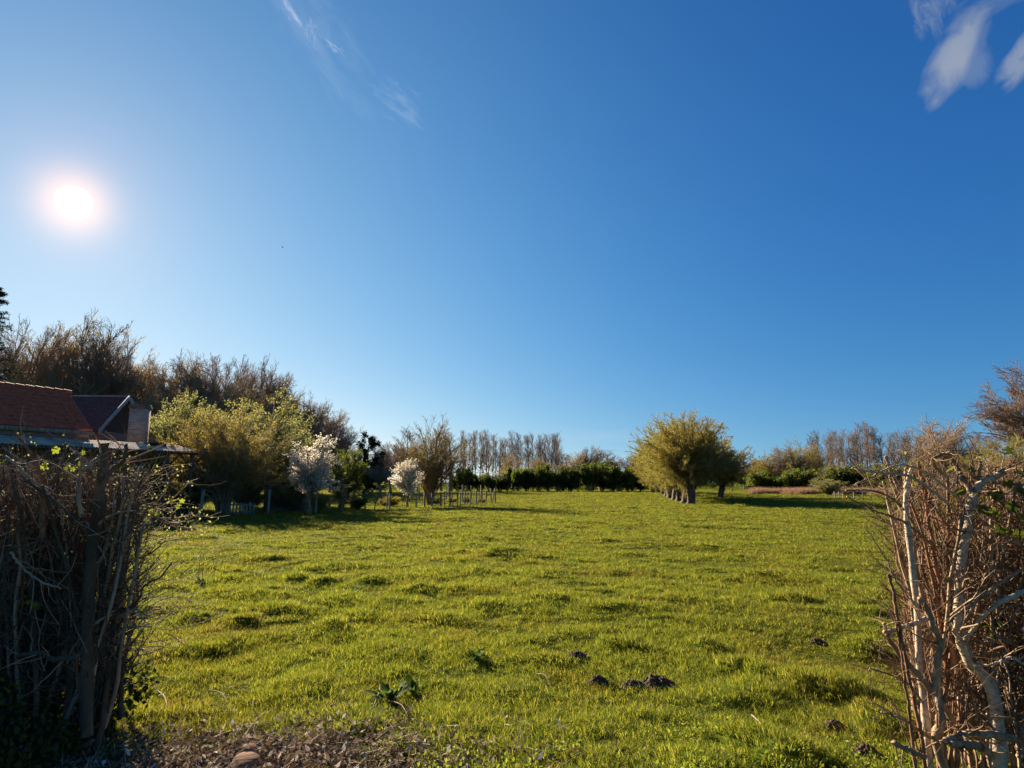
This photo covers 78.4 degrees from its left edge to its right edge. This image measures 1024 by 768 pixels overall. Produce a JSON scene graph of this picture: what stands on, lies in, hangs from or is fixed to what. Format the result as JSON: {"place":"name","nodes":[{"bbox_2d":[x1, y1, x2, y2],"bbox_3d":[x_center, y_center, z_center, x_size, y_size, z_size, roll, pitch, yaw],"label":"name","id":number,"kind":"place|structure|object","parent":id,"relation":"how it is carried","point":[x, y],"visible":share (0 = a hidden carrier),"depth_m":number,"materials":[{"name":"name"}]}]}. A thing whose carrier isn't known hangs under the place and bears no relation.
{"place":"outdoors","nodes":[
{"label":"outdoors","id":0,"kind":"place"},
{"bbox_2d":[0,483,1023,767],"bbox_3d":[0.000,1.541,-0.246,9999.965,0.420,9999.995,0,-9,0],"label":"meadow ground","id":1,"kind":"structure","parent":0,"point":[718,737],"depth_m":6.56,"materials":[{"name":"plant"}]},
{"bbox_2d":[0,287,25,383],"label":"spruce tree","id":2,"kind":"object","parent":1,"relation":"on","point":[2,302],"visible":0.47,"depth_m":64.86,"materials":[{"name":"green plant"}]},
{"bbox_2d":[0,313,74,387],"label":"woodland tree","id":3,"kind":"object","parent":1,"relation":"on","point":[18,349],"visible":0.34,"depth_m":80.05,"materials":[{"name":"plant"}]},
{"bbox_2d":[0,382,92,439],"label":"red tiled barn","id":4,"kind":"structure","parent":1,"relation":"on","point":[57,412],"depth_m":28.08,"materials":[{"name":"tile"}]},
{"bbox_2d":[8,316,98,388],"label":"woodland tree","id":5,"kind":"object","parent":1,"relation":"on","point":[57,339],"visible":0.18,"depth_m":82.39,"materials":[{"name":"plant"}]},
{"bbox_2d":[40,374,107,394],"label":"understorey tree","id":6,"kind":"object","parent":1,"relation":"on","point":[80,389],"visible":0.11,"depth_m":74.24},
{"bbox_2d":[0,632,163,767],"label":"undergrowth","id":7,"kind":"object","parent":1,"relation":"on","point":[10,731],"visible":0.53,"depth_m":3.76,"materials":[{"name":"green plant"}]},
{"bbox_2d":[37,308,146,395],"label":"woodland tree","id":8,"kind":"object","parent":1,"relation":"on","point":[84,372],"visible":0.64,"depth_m":79.31,"materials":[{"name":"plant"}]},
{"bbox_2d":[0,435,203,518],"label":"open shed","id":9,"kind":"structure","parent":1,"relation":"on","point":[44,445],"depth_m":28.38,"materials":[{"name":"metal"}]},
{"bbox_2d":[67,318,156,403],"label":"woodland tree","id":10,"kind":"object","parent":1,"relation":"on","point":[129,376],"visible":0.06,"depth_m":86.40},
{"bbox_2d":[70,395,155,441],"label":"slate house","id":11,"kind":"structure","parent":1,"relation":"on","point":[101,414],"depth_m":39.01,"materials":[{"name":"brick"}]},
{"bbox_2d":[0,406,228,752],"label":"trimmed hedge","id":12,"kind":"object","parent":1,"relation":"on","point":[56,575],"visible":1,"depth_m":4.14,"materials":[{"name":"brown plant"}]},
{"bbox_2d":[99,331,155,395],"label":"woodland tree","id":13,"kind":"object","parent":1,"relation":"on","point":[125,366],"visible":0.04,"depth_m":88.26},
{"bbox_2d":[127,403,152,442],"bbox_3d":[-20.547,4.043,34.289,1.034,5.895,0.900,2,-9,-12],"label":"brick chimney","id":14,"kind":"object","parent":1,"relation":"on","point":[139,421],"visible":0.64,"depth_m":34.28,"materials":[{"name":"brick"}]},
{"bbox_2d":[121,352,177,407],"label":"woodland tree","id":15,"kind":"object","parent":1,"relation":"on","point":[150,387],"visible":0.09,"depth_m":86.01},
{"bbox_2d":[138,446,163,519],"bbox_3d":[-16.350,4.540,28.445,0.882,3.428,1.057,-6,-11,33],"label":"conifer bush","id":16,"kind":"object","parent":1,"relation":"on","point":[154,476],"visible":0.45,"depth_m":28.33,"materials":[{"name":"green plant"}]},
{"bbox_2d":[134,379,194,427],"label":"understorey tree","id":17,"kind":"object","parent":1,"relation":"on","point":[149,400],"visible":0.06,"depth_m":75.59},
{"bbox_2d":[138,348,196,411],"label":"woodland tree","id":18,"kind":"object","parent":1,"relation":"on","point":[172,368],"visible":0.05,"depth_m":88.77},
{"bbox_2d":[157,477,198,510],"bbox_3d":[-16.468,5.469,30.530,2.162,1.996,2.076,-8,-12,40],"label":"garden shrub","id":19,"kind":"object","parent":1,"relation":"on","point":[177,491],"visible":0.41,"depth_m":30.27,"materials":[{"name":"green plant"}]},
{"bbox_2d":[140,384,217,428],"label":"understorey tree","id":20,"kind":"object","parent":1,"relation":"on","point":[168,399],"visible":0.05,"depth_m":77.58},
{"bbox_2d":[148,389,233,486],"bbox_3d":[-21.468,4.024,40.663,5.558,7.772,5.737,-3,-9,18],"label":"leafy tree","id":21,"kind":"object","parent":1,"relation":"on","point":[166,429],"visible":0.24,"depth_m":40.41,"materials":[{"name":"green plant"}]},
{"bbox_2d":[141,351,241,416],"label":"woodland tree","id":22,"kind":"object","parent":1,"relation":"on","point":[187,380],"visible":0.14,"depth_m":84.10,"materials":[{"name":"plant"}]},
{"bbox_2d":[175,462,216,514],"bbox_3d":[-16.568,5.379,32.418,2.164,2.766,1.954,0,-9,1],"label":"garden shrub","id":23,"kind":"object","parent":1,"relation":"on","point":[195,501],"visible":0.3,"depth_m":32.38,"materials":[{"name":"green plant"}]},
{"bbox_2d":[157,354,253,411],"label":"woodland tree","id":24,"kind":"object","parent":1,"relation":"on","point":[182,372],"visible":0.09,"depth_m":87.92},
{"bbox_2d":[193,385,241,424],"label":"understorey tree","id":25,"kind":"object","parent":1,"relation":"on","point":[222,406],"visible":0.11,"depth_m":78.87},
{"bbox_2d":[139,401,295,513],"bbox_3d":[-15.190,4.003,33.942,8.020,5.962,8.043,0,-9,-3],"label":"goat willow","id":26,"kind":"object","parent":1,"relation":"on","point":[232,467],"visible":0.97,"depth_m":32.89,"materials":[{"name":"green plant"}]},
{"bbox_2d":[176,354,260,421],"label":"woodland tree","id":27,"kind":"object","parent":1,"relation":"on","point":[197,386],"visible":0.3,"depth_m":85.57,"materials":[{"name":"plant"}]},
{"bbox_2d":[217,364,263,403],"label":"woodland tree","id":28,"kind":"object","parent":1,"relation":"on","point":[255,375],"visible":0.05,"depth_m":92.72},
{"bbox_2d":[228,502,255,514],"bbox_3d":[-13.527,6.250,31.432,1.300,0.647,0.060,0,-9,-3],"label":"wooden pallet","id":29,"kind":"object","parent":1,"relation":"on","point":[240,505],"visible":0.79,"depth_m":31.41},
{"bbox_2d":[232,752,259,767],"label":"log slice","id":30,"kind":"object","parent":1,"relation":"on","point":[249,758],"visible":0.88,"depth_m":3.70,"materials":[{"name":"brown wood"}]},
{"bbox_2d":[179,380,318,493],"bbox_3d":[-18.065,4.128,44.325,8.775,8.764,9.170,-2,-9,13],"label":"leafy tree","id":31,"kind":"object","parent":1,"relation":"on","point":[283,432],"visible":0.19,"depth_m":43.71,"materials":[{"name":"green plant"}]},
{"bbox_2d":[231,480,267,511],"bbox_3d":[-14.598,6.143,34.349,2.217,1.936,2.259,-5,-10,27],"label":"garden shrub","id":32,"kind":"object","parent":1,"relation":"on","point":[242,499],"visible":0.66,"depth_m":34.17,"materials":[{"name":"green plant"}]},
{"bbox_2d":[229,379,291,431],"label":"woodland tree","id":33,"kind":"object","parent":1,"relation":"on","point":[253,401],"visible":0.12,"depth_m":77.94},
{"bbox_2d":[229,352,293,417],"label":"woodland tree","id":34,"kind":"object","parent":1,"relation":"on","point":[264,380],"visible":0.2,"depth_m":90.68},
{"bbox_2d":[254,372,304,423],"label":"woodland tree","id":35,"kind":"object","parent":1,"relation":"on","point":[287,378],"visible":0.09,"depth_m":93.76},
{"bbox_2d":[263,482,306,511],"bbox_3d":[-13.426,6.739,37.538,2.340,1.782,2.100,1,-9,-4],"label":"grey hut","id":36,"kind":"object","parent":1,"relation":"on","point":[297,507],"visible":0.26,"depth_m":36.57,"materials":[{"name":"concrete"}]},
{"bbox_2d":[270,481,306,512],"bbox_3d":[-12.666,6.452,35.986,2.521,1.828,2.569,-9,-12,44],"label":"garden shrub","id":37,"kind":"object","parent":1,"relation":"on","point":[292,501],"visible":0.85,"depth_m":35.56,"materials":[{"name":"green plant"}]},
{"bbox_2d":[271,426,322,481],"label":"leafy tree","id":38,"kind":"object","parent":1,"relation":"on","point":[288,465],"visible":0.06,"depth_m":47.68,"materials":[{"name":"green plant"}]},
{"bbox_2d":[283,380,321,431],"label":"woodland tree","id":39,"kind":"object","parent":1,"relation":"on","point":[307,412],"visible":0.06,"depth_m":95.85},
{"bbox_2d":[285,397,336,442],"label":"woodland tree","id":40,"kind":"object","parent":1,"relation":"on","point":[318,424],"visible":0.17,"depth_m":91.91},
{"bbox_2d":[282,432,343,514],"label":"blossom tree","id":41,"kind":"object","parent":1,"relation":"on","point":[311,473],"visible":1,"depth_m":33.38,"materials":[{"name":"white plant"}]},
{"bbox_2d":[296,425,339,493],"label":"understorey tree","id":42,"kind":"object","parent":1,"relation":"on","point":[313,437],"visible":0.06,"depth_m":85.25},
{"bbox_2d":[305,491,333,511],"bbox_3d":[-10.909,6.652,35.479,1.543,1.243,1.481,5,-10,-29],"label":"garden shrub","id":43,"kind":"object","parent":1,"relation":"on","point":[323,503],"visible":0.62,"depth_m":35.28,"materials":[{"name":"green plant"}]},
{"bbox_2d":[299,401,346,492],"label":"woodland tree","id":44,"kind":"object","parent":1,"relation":"on","point":[339,419],"visible":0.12,"depth_m":97.89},
{"bbox_2d":[156,488,495,518],"bbox_3d":[-8.407,7.235,39.003,2.831,1.480,26.093,-7,-11,38],"label":"wire fence","id":45,"kind":"object","parent":1,"relation":"on","point":[462,500],"visible":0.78,"depth_m":39.49,"materials":[{"name":"metal"}]},
{"bbox_2d":[0,679,669,767],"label":"leaf litter","id":46,"kind":"object","parent":1,"relation":"on","point":[291,755],"visible":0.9,"depth_m":3.89,"materials":[{"name":"plant"}]},
{"bbox_2d":[322,410,356,492],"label":"woodland tree","id":47,"kind":"object","parent":1,"relation":"on","point":[340,421],"visible":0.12,"depth_m":100.64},
{"bbox_2d":[322,419,363,465],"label":"woodland tree","id":48,"kind":"object","parent":1,"relation":"on","point":[345,442],"visible":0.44,"depth_m":95.53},
{"bbox_2d":[326,473,362,510],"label":"fruit sapling","id":49,"kind":"object","parent":1,"relation":"on","point":[342,486],"visible":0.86,"depth_m":36.46,"materials":[{"name":"green plant"}]},
{"bbox_2d":[324,446,369,508],"bbox_3d":[-11.057,6.208,41.848,3.112,4.126,3.172,1,-9,-8],"label":"shrub","id":50,"kind":"object","parent":1,"relation":"on","point":[353,469],"visible":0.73,"depth_m":41.30,"materials":[{"name":"green plant"}]},
{"bbox_2d":[327,468,377,493],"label":"copse tree","id":51,"kind":"object","parent":1,"relation":"on","point":[366,481],"visible":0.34,"depth_m":82.83,"materials":[{"name":"green plant"}]},
{"bbox_2d":[345,493,368,509],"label":"garden shrub","id":52,"kind":"object","parent":1,"relation":"on","point":[358,504],"visible":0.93,"depth_m":37.18,"materials":[{"name":"green plant"}]},
{"bbox_2d":[355,430,385,492],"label":"ivy covered tree","id":53,"kind":"object","parent":1,"relation":"on","point":[372,443],"visible":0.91,"depth_m":87.58,"materials":[{"name":"green plant"}]},
{"bbox_2d":[362,445,397,492],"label":"copse tree","id":54,"kind":"object","parent":1,"relation":"on","point":[382,462],"visible":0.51,"depth_m":88.67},
{"bbox_2d":[364,466,396,492],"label":"copse tree","id":55,"kind":"object","parent":1,"relation":"on","point":[382,477],"visible":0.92,"depth_m":82.76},
{"bbox_2d":[361,679,414,700],"bbox_3d":[-0.981,2.414,4.913,0.348,0.167,0.293,-4,-10,23],"label":"dock plant","id":56,"kind":"object","parent":1,"relation":"on","point":[387,692],"visible":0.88,"depth_m":4.91,"materials":[{"name":"green plant"}]},
{"bbox_2d":[375,440,408,492],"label":"copse tree","id":57,"kind":"object","parent":1,"relation":"on","point":[388,454],"visible":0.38,"depth_m":94.95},
{"bbox_2d":[387,459,424,507],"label":"blossom tree","id":58,"kind":"object","parent":1,"relation":"on","point":[407,478],"visible":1,"depth_m":41.29,"materials":[{"name":"white plant"}]},
{"bbox_2d":[397,674,420,693],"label":"dock plant","id":59,"kind":"object","parent":1,"relation":"on","point":[410,681],"visible":0.72,"depth_m":5.12,"materials":[{"name":"green plant"}]},
{"bbox_2d":[392,413,475,504],"bbox_3d":[-5.737,5.226,45.051,5.872,6.764,5.626,-8,-12,40],"label":"multi stem tree","id":60,"kind":"object","parent":1,"relation":"on","point":[433,463],"visible":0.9,"depth_m":44.17,"materials":[{"name":"brown plant"}]},
{"bbox_2d":[427,432,476,490],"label":"copse tree","id":61,"kind":"object","parent":1,"relation":"on","point":[450,478],"visible":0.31,"depth_m":104.82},
{"bbox_2d":[453,464,474,491],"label":"hedge thorn","id":62,"kind":"object","parent":1,"relation":"on","point":[464,477],"visible":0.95,"depth_m":103.98,"materials":[{"name":"green plant"}]},
{"bbox_2d":[460,647,487,659],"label":"dock plant","id":63,"kind":"object","parent":1,"relation":"on","point":[475,655],"visible":0.99,"depth_m":5.96,"materials":[{"name":"green plant"}]},
{"bbox_2d":[477,429,490,487],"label":"poplar tree","id":64,"kind":"object","parent":1,"relation":"on","point":[487,452],"visible":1,"depth_m":184.17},
{"bbox_2d":[480,471,496,490],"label":"hedge thorn","id":65,"kind":"object","parent":1,"relation":"on","point":[488,482],"visible":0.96,"depth_m":104.27,"materials":[{"name":"green plant"}]},
{"bbox_2d":[491,475,510,490],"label":"hedge thorn","id":66,"kind":"object","parent":1,"relation":"on","point":[502,481],"visible":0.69,"depth_m":107.35,"materials":[{"name":"green plant"}]},
{"bbox_2d":[493,453,525,475],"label":"tree","id":67,"kind":"object","parent":1,"relation":"on","point":[507,462],"visible":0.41,"depth_m":148.69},
{"bbox_2d":[510,467,532,490],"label":"hedge thorn","id":68,"kind":"object","parent":1,"relation":"on","point":[517,479],"visible":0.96,"depth_m":105.96,"materials":[{"name":"green plant"}]},
{"bbox_2d":[518,466,535,490],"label":"hedge thorn","id":69,"kind":"object","parent":1,"relation":"on","point":[527,484],"visible":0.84,"depth_m":106.37,"materials":[{"name":"green plant"}]},
{"bbox_2d":[534,463,553,490],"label":"hedge thorn","id":70,"kind":"object","parent":1,"relation":"on","point":[543,472],"visible":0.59,"depth_m":105.50,"materials":[{"name":"green plant"}]},
{"bbox_2d":[539,467,577,490],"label":"hedge thorn","id":71,"kind":"object","parent":1,"relation":"on","point":[551,477],"visible":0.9,"depth_m":103.62,"materials":[{"name":"green plant"}]},
{"bbox_2d":[556,463,582,491],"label":"hedge thorn","id":72,"kind":"object","parent":1,"relation":"on","point":[570,485],"visible":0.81,"depth_m":103.30,"materials":[{"name":"green plant"}]},
{"bbox_2d":[560,451,586,472],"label":"tree","id":73,"kind":"object","parent":1,"relation":"on","point":[578,461],"visible":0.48,"depth_m":157.83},
{"bbox_2d":[580,445,606,464],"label":"tree","id":74,"kind":"object","parent":1,"relation":"on","point":[597,456],"visible":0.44,"depth_m":173.51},
{"bbox_2d":[578,461,609,490],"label":"hedge thorn","id":75,"kind":"object","parent":1,"relation":"on","point":[591,475],"visible":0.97,"depth_m":104.36,"materials":[{"name":"green plant"}]},
{"bbox_2d":[587,674,607,686],"bbox_3d":[0.734,2.541,5.341,0.178,0.125,0.158,6,-11,-32],"label":"molehill","id":76,"kind":"object","parent":1,"relation":"on","point":[598,678],"visible":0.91,"depth_m":5.32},
{"bbox_2d":[586,458,613,490],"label":"hedge thorn","id":77,"kind":"object","parent":1,"relation":"on","point":[602,485],"visible":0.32,"depth_m":106.85,"materials":[{"name":"green plant"}]},
{"bbox_2d":[604,465,638,491],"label":"hedge thorn","id":78,"kind":"object","parent":1,"relation":"on","point":[625,479],"visible":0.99,"depth_m":104.24,"materials":[{"name":"green plant"}]},
{"bbox_2d":[618,679,645,690],"bbox_3d":[1.021,2.551,5.305,0.256,0.117,0.190,0,-9,0],"label":"molehill","id":79,"kind":"object","parent":1,"relation":"on","point":[628,682],"visible":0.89,"depth_m":5.28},
{"bbox_2d":[623,420,672,497],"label":"pollard willow","id":80,"kind":"object","parent":1,"relation":"on","point":[646,470],"visible":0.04,"depth_m":67.23,"materials":[{"name":"green plant"}]},
{"bbox_2d":[326,454,975,486],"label":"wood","id":81,"kind":"object","parent":1,"relation":"on","point":[581,486],"visible":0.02,"depth_m":278.72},
{"bbox_2d":[640,674,677,691],"bbox_3d":[1.232,2.538,5.336,0.344,0.151,0.303,-7,-11,37],"label":"molehill","id":82,"kind":"object","parent":1,"relation":"on","point":[651,679],"visible":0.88,"depth_m":5.28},
{"bbox_2d":[636,418,701,499],"bbox_3d":[15.912,7.281,60.607,7.442,8.102,8.270,-3,-10,20],"label":"pollard willow","id":83,"kind":"object","parent":1,"relation":"on","point":[673,492],"visible":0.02,"depth_m":60.69,"materials":[{"name":"green plant"}]},
{"bbox_2d":[636,413,724,500],"bbox_3d":[14.963,6.631,56.630,8.051,8.197,8.126,-4,-10,22],"label":"pollard willow","id":84,"kind":"object","parent":1,"relation":"on","point":[664,484],"visible":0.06,"depth_m":56.49,"materials":[{"name":"green plant"}]},
{"bbox_2d":[637,407,737,503],"bbox_3d":[14.633,6.035,52.362,7.557,8.017,8.398,-8,-12,43],"label":"pollard willow","id":85,"kind":"object","parent":1,"relation":"on","point":[684,498],"visible":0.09,"depth_m":51.69,"materials":[{"name":"green plant"}]},
{"bbox_2d":[635,410,741,504],"bbox_3d":[13.759,5.796,49.683,8.092,7.536,7.343,2,-9,-11],"label":"pollard willow","id":86,"kind":"object","parent":1,"relation":"on","point":[698,466],"visible":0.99,"depth_m":49.01,"materials":[{"name":"green plant"}]},
{"bbox_2d":[417,713,1023,767],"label":"ground weeds","id":87,"kind":"object","parent":1,"relation":"on","point":[718,751],"visible":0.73,"depth_m":3.73,"materials":[{"name":"green plant"}]},
{"bbox_2d":[709,433,755,496],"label":"willow tree","id":88,"kind":"object","parent":1,"relation":"on","point":[735,475],"visible":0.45,"depth_m":68.10,"materials":[{"name":"green plant"}]},
{"bbox_2d":[742,470,776,488],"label":"scrub tree","id":89,"kind":"object","parent":1,"relation":"on","point":[761,478],"visible":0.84,"depth_m":95.89,"materials":[{"name":"green plant"}]},
{"bbox_2d":[752,451,790,476],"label":"scrub tree","id":90,"kind":"object","parent":1,"relation":"on","point":[763,466],"visible":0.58,"depth_m":110.50,"materials":[{"name":"brown plant"}]},
{"bbox_2d":[766,444,801,477],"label":"scrub tree","id":91,"kind":"object","parent":1,"relation":"on","point":[779,460],"visible":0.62,"depth_m":108.70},
{"bbox_2d":[768,467,805,487],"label":"scrub tree","id":92,"kind":"object","parent":1,"relation":"on","point":[790,479],"visible":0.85,"depth_m":93.06,"materials":[{"name":"green plant"}]},
{"bbox_2d":[770,438,817,475],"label":"scrub tree","id":93,"kind":"object","parent":1,"relation":"on","point":[796,462],"visible":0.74,"depth_m":106.79,"materials":[{"name":"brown plant"}]},
{"bbox_2d":[784,467,823,487],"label":"scrub tree","id":94,"kind":"object","parent":1,"relation":"on","point":[808,475],"visible":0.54,"depth_m":92.19,"materials":[{"name":"green plant"}]},
{"bbox_2d":[788,436,830,473],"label":"scrub tree","id":95,"kind":"object","parent":1,"relation":"on","point":[820,463],"visible":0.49,"depth_m":110.77,"materials":[{"name":"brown plant"}]},
{"bbox_2d":[807,477,847,494],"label":"pale shrub","id":96,"kind":"object","parent":1,"relation":"on","point":[823,488],"visible":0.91,"depth_m":76.35,"materials":[{"name":"green plant"}]},
{"bbox_2d":[822,718,846,731],"bbox_3d":[2.260,2.400,4.395,0.147,0.108,0.148,9,-12,-44],"label":"molehill","id":97,"kind":"object","parent":1,"relation":"on","point":[830,723],"visible":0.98,"depth_m":4.37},
{"bbox_2d":[827,430,843,469],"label":"poplar tree","id":98,"kind":"object","parent":1,"relation":"on","point":[836,454],"visible":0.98,"depth_m":157.91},
{"bbox_2d":[821,464,867,488],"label":"scrub tree","id":99,"kind":"object","parent":1,"relation":"on","point":[851,478],"visible":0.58,"depth_m":94.59,"materials":[{"name":"green plant"}]},
{"bbox_2d":[746,486,955,495],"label":"dry reeds","id":100,"kind":"object","parent":1,"relation":"on","point":[783,490],"visible":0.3,"depth_m":84.23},
{"bbox_2d":[850,428,864,465],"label":"poplar tree","id":101,"kind":"object","parent":1,"relation":"on","point":[856,444],"visible":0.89,"depth_m":161.62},
{"bbox_2d":[850,742,881,759],"bbox_3d":[2.211,2.305,3.918,0.178,0.127,0.163,-5,-10,30],"label":"molehill","id":102,"kind":"object","parent":1,"relation":"on","point":[861,746],"visible":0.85,"depth_m":3.90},
{"bbox_2d":[861,420,877,469],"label":"poplar tree","id":103,"kind":"object","parent":1,"relation":"on","point":[867,443],"visible":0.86,"depth_m":171.58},
{"bbox_2d":[861,461,934,487],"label":"scrub tree","id":104,"kind":"object","parent":1,"relation":"on","point":[883,478],"visible":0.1,"depth_m":86.68,"materials":[{"name":"green plant"}]},
{"bbox_2d":[811,415,1023,767],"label":"trimmed hedge","id":105,"kind":"object","parent":1,"relation":"on","point":[964,606],"visible":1,"depth_m":3.65,"materials":[{"name":"brown plant"}]},
{"bbox_2d":[895,414,987,484],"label":"scrub tree","id":106,"kind":"object","parent":1,"relation":"on","point":[948,446],"visible":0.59,"depth_m":79.07,"materials":[{"name":"plant"}]},
{"bbox_2d":[950,435,1023,493],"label":"yellow willow","id":107,"kind":"object","parent":1,"relation":"on","point":[1020,454],"visible":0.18,"depth_m":42.20,"materials":[{"name":"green plant"}]},
{"bbox_2d":[962,359,1023,451],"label":"tree","id":108,"kind":"object","parent":1,"relation":"on","point":[1008,426],"visible":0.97,"depth_m":62.26,"materials":[{"name":"plant"}]},
{"bbox_2d":[0,0,1023,482],"label":"sky","id":109,"kind":"structure","parent":0,"point":[587,221],"materials":[{"name":"blue"}]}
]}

